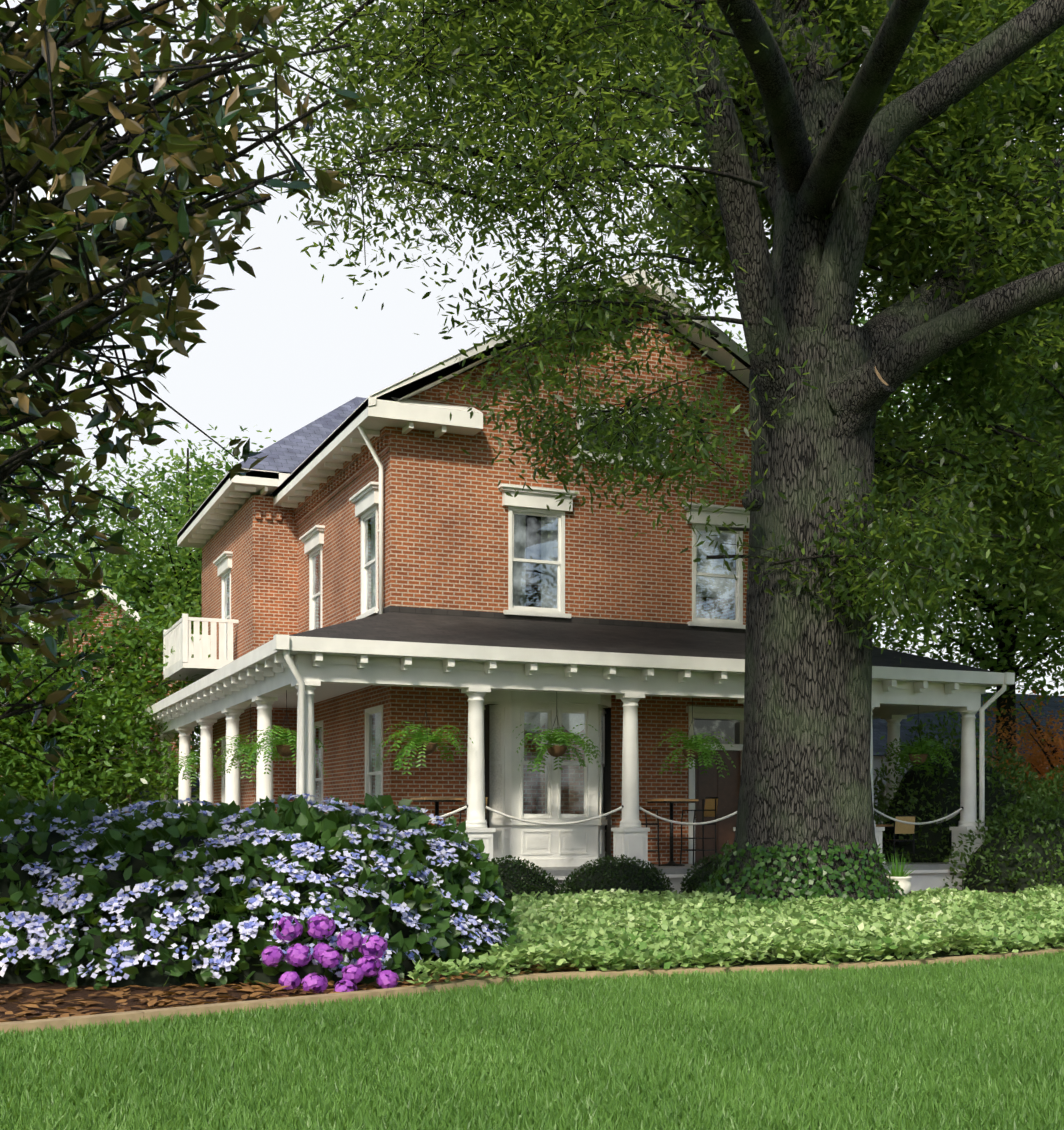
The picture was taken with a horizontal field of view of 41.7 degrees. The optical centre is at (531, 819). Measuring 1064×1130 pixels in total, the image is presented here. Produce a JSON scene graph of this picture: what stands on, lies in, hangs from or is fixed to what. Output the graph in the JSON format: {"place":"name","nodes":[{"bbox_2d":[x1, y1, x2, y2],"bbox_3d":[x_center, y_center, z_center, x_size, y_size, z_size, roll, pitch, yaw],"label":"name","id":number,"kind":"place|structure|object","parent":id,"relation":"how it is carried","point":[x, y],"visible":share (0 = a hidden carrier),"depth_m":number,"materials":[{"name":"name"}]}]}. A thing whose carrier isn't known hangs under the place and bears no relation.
{"place":"outdoors","nodes":[
{"label":"outdoors","id":0,"kind":"place"},
{"bbox_2d":[0,949,1063,1129],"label":"ground","id":1,"kind":"structure","parent":0,"point":[599,1124],"depth_m":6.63,"materials":[{"name":"green plant"}]},
{"bbox_2d":[0,354,156,632],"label":"tree","id":2,"kind":"object","parent":1,"relation":"on","point":[6,444],"visible":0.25,"depth_m":48.98,"materials":[{"name":"green plant"}]},
{"bbox_2d":[1,583,199,816],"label":"building","id":3,"kind":"structure","parent":1,"relation":"on","point":[103,613],"depth_m":41.88,"materials":[{"name":"brick"}]},
{"bbox_2d":[0,525,210,823],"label":"tree","id":4,"kind":"object","parent":1,"relation":"on","point":[112,714],"visible":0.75,"depth_m":34.87,"materials":[{"name":"green plant"}]},
{"bbox_2d":[5,366,275,777],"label":"tree","id":5,"kind":"object","parent":1,"relation":"on","point":[188,590],"visible":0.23,"depth_m":53.38,"materials":[{"name":"green plant"}]},
{"bbox_2d":[0,0,386,793],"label":"magnolia tree","id":6,"kind":"object","parent":1,"relation":"on","point":[70,144],"visible":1,"depth_m":9.45,"materials":[{"name":"green plant"}]},
{"bbox_2d":[0,785,519,993],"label":"hydrangea bush","id":7,"kind":"object","parent":1,"relation":"on","point":[298,891],"visible":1,"depth_m":11.49,"materials":[{"name":"green plant"}]},
{"bbox_2d":[0,963,597,1021],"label":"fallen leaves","id":8,"kind":"object","parent":1,"relation":"on","point":[149,1000],"visible":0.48,"depth_m":10.46,"materials":[{"name":"brown plant"}]},
{"bbox_2d":[0,890,1015,1021],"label":"planting bed","id":9,"kind":"object","parent":1,"relation":"on","point":[109,1002],"depth_m":10.56,"materials":[{"name":"brown soil"}]},
{"bbox_2d":[163,266,875,866],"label":"house","id":10,"kind":"structure","parent":1,"relation":"on","point":[369,506],"depth_m":26.26,"materials":[{"name":"brick"}]},
{"bbox_2d":[483,855,565,903],"bbox_3d":[-0.392,0.977,22.135,2.015,0.859,1.153,0,0,-23],"label":"boxwood","id":11,"kind":"object","parent":1,"relation":"on","point":[517,877],"visible":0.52,"depth_m":21.92,"materials":[{"name":"green plant"}]},
{"bbox_2d":[0,948,1063,1033],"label":"garden curb","id":12,"kind":"structure","parent":1,"relation":"on","point":[98,1018],"depth_m":10.73,"materials":[{"name":"stone"}]},
{"bbox_2d":[142,606,1014,894],"bbox_3d":[-0.269,-1.179,31.061,14.330,5.150,16.760,0,0,-23],"label":"porch","id":13,"kind":"object","parent":1,"relation":"on","point":[474,656],"visible":0.42,"depth_m":24.20,"materials":[{"name":"paint"}]},
{"bbox_2d":[166,724,225,786],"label":"hanging fern","id":14,"kind":"object","parent":13,"relation":"hanging from","point":[192,768],"visible":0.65,"depth_m":31.42,"materials":[{"name":"green plant"}]},
{"bbox_2d":[210,704,293,781],"bbox_3d":[-5.248,-1.573,26.121,1.546,1.780,1.454,0,0,-23],"label":"hanging fern","id":15,"kind":"object","parent":13,"relation":"hanging from","point":[242,752],"visible":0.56,"depth_m":25.99,"materials":[{"name":"green plant"}]},
{"bbox_2d":[242,690,327,777],"bbox_3d":[-4.113,-1.582,23.400,1.359,1.764,1.395,0,0,44],"label":"hanging fern","id":16,"kind":"object","parent":13,"relation":"hanging from","point":[289,749],"visible":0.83,"depth_m":23.25,"materials":[{"name":"green plant"}]},
{"bbox_2d":[377,711,473,774],"bbox_3d":[-1.728,-1.586,22.795,1.587,1.754,1.379,0,0,-23],"label":"hanging fern","id":17,"kind":"object","parent":13,"relation":"attached to","point":[423,746],"visible":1,"depth_m":22.70,"materials":[{"name":"green plant"}]},
{"bbox_2d":[410,797,463,826],"bbox_3d":[-1.629,0.236,23.954,0.720,1.220,0.720,0,0,-23],"label":"bar table","id":18,"kind":"object","parent":13,"relation":"on","point":[436,800],"visible":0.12,"depth_m":23.69,"materials":[{"name":"brown wood"}]},
{"bbox_2d":[451,796,487,824],"bbox_3d":[-1.100,0.216,24.286,0.554,1.263,0.511,0,0,-23],"label":"bar stool","id":19,"kind":"object","parent":13,"relation":"on","point":[486,797],"visible":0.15,"depth_m":24.15,"materials":[{"name":"black metal"}]},
{"bbox_2d":[513,715,600,772],"bbox_3d":[0.454,-1.626,23.614,1.517,1.675,1.492,0,0,-23],"label":"hanging fern","id":20,"kind":"object","parent":13,"relation":"hanging from","point":[556,750],"visible":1,"depth_m":23.51,"materials":[{"name":"green plant"}]},
{"bbox_2d":[621,797,659,865],"bbox_3d":[1.968,0.216,25.417,0.554,1.263,0.511,0,0,-23],"label":"bar stool","id":21,"kind":"object","parent":13,"relation":"on","point":[646,823],"visible":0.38,"depth_m":25.29,"materials":[{"name":"black metal"}]},
{"bbox_2d":[327,804,962,824],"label":"porch rope swags","id":22,"kind":"object","parent":13,"relation":"attached to","point":[952,815],"visible":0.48,"depth_m":24.30,"materials":[{"name":"fabric"}]},
{"bbox_2d":[645,799,698,865],"bbox_3d":[2.556,0.236,25.610,0.720,1.220,0.720,0,0,-23],"label":"bar table","id":23,"kind":"object","parent":13,"relation":"on","point":[671,862],"visible":0.98,"depth_m":25.53,"materials":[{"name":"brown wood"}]},
{"bbox_2d":[651,697,735,777],"bbox_3d":[2.850,-1.594,24.699,1.460,1.738,1.381,0,0,-23],"label":"hanging fern","id":24,"kind":"object","parent":13,"relation":"attached to","point":[693,750],"visible":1,"depth_m":24.55,"materials":[{"name":"green plant"}]},
{"bbox_2d":[680,797,717,865],"bbox_3d":[3.112,0.216,26.008,0.554,1.263,0.511,0,0,-23],"label":"bar stool","id":25,"kind":"object","parent":13,"relation":"on","point":[710,808],"visible":0.83,"depth_m":26.07,"materials":[{"name":"black metal"}]},
{"bbox_2d":[876,824,893,861],"bbox_3d":[6.884,0.471,28.087,0.850,0.750,0.850,0,0,-23],"label":"patio table","id":26,"kind":"object","parent":13,"relation":"on","point":[883,825],"visible":0.02,"depth_m":27.68,"materials":[{"name":"brown wood"}]},
{"bbox_2d":[882,815,915,862],"bbox_3d":[7.162,0.381,27.427,0.507,0.933,0.556,0,0,-23],"label":"patio chair","id":27,"kind":"object","parent":13,"relation":"on","point":[901,828],"visible":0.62,"depth_m":27.21,"materials":[{"name":"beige metal"}]},
{"bbox_2d":[876,727,957,774],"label":"hanging fern","id":28,"kind":"object","parent":13,"relation":"hanging from","point":[910,752],"visible":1,"depth_m":26.66,"materials":[{"name":"green plant"}]},
{"bbox_2d":[95,0,1063,908],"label":"oak tree","id":29,"kind":"object","parent":1,"relation":"on","point":[829,158],"visible":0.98,"depth_m":19.28,"materials":[{"name":"green plant"}]},
{"bbox_2d":[559,854,673,894],"bbox_3d":[1.369,0.989,22.892,2.102,0.863,1.255,0,0,-23],"label":"boxwood","id":30,"kind":"object","parent":1,"relation":"on","point":[616,875],"visible":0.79,"depth_m":22.57,"materials":[{"name":"green plant"}]},
{"bbox_2d":[679,853,728,892],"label":"boxwood","id":31,"kind":"object","parent":1,"relation":"on","point":[700,875],"visible":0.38,"depth_m":23.35,"materials":[{"name":"green plant"}]},
{"bbox_2d":[406,883,1063,986],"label":"ground cover","id":32,"kind":"object","parent":1,"relation":"on","point":[611,929],"visible":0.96,"depth_m":13.97,"materials":[{"name":"green plant"}]},
{"bbox_2d":[886,850,917,895],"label":"potted plant","id":33,"kind":"object","parent":32,"relation":"on","point":[902,878],"visible":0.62,"depth_m":20.29,"materials":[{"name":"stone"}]},
{"bbox_2d":[687,296,936,652],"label":"tree","id":34,"kind":"object","parent":1,"relation":"on","point":[728,332],"depth_m":50.13,"materials":[{"name":"green plant"}]},
{"bbox_2d":[850,272,1063,781],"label":"tree","id":35,"kind":"object","parent":1,"relation":"on","point":[1004,661],"visible":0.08,"depth_m":37.23,"materials":[{"name":"green plant"}]},
{"bbox_2d":[873,712,1049,862],"bbox_3d":[8.823,-0.428,29.177,5.486,3.754,3.975,0,0,-23],"label":"hedge","id":36,"kind":"object","parent":1,"relation":"on","point":[921,795],"visible":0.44,"depth_m":28.23,"materials":[{"name":"green plant"}]},
{"bbox_2d":[872,692,1063,823],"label":"neighbour house","id":37,"kind":"structure","parent":1,"relation":"on","point":[880,726],"depth_m":42.45,"materials":[{"name":"blue"}]},
{"bbox_2d":[878,312,1063,704],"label":"tree","id":38,"kind":"object","parent":1,"relation":"on","point":[967,657],"depth_m":45.83,"materials":[{"name":"green plant"}]},
{"bbox_2d":[919,300,1063,663],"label":"tree","id":39,"kind":"object","parent":1,"relation":"on","point":[1037,608],"depth_m":30.05,"materials":[{"name":"green plant"}]},
{"bbox_2d":[943,795,1063,891],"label":"hedge","id":40,"kind":"object","parent":1,"relation":"on","point":[1020,854],"visible":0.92,"depth_m":25.97,"materials":[{"name":"green plant"}]},
{"bbox_2d":[951,687,1063,808],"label":"japanese maple","id":41,"kind":"object","parent":1,"relation":"on","point":[1042,756],"visible":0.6,"depth_m":33.22,"materials":[{"name":"red plant"}]},
{"bbox_2d":[1018,764,1063,818],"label":"hedge","id":42,"kind":"object","parent":1,"relation":"on","point":[1056,785],"visible":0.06,"depth_m":28.33,"materials":[{"name":"green plant"}]},
{"bbox_2d":[0,0,1063,811],"label":"sky","id":43,"kind":"structure","parent":0,"point":[282,350],"materials":[{"name":"white"}]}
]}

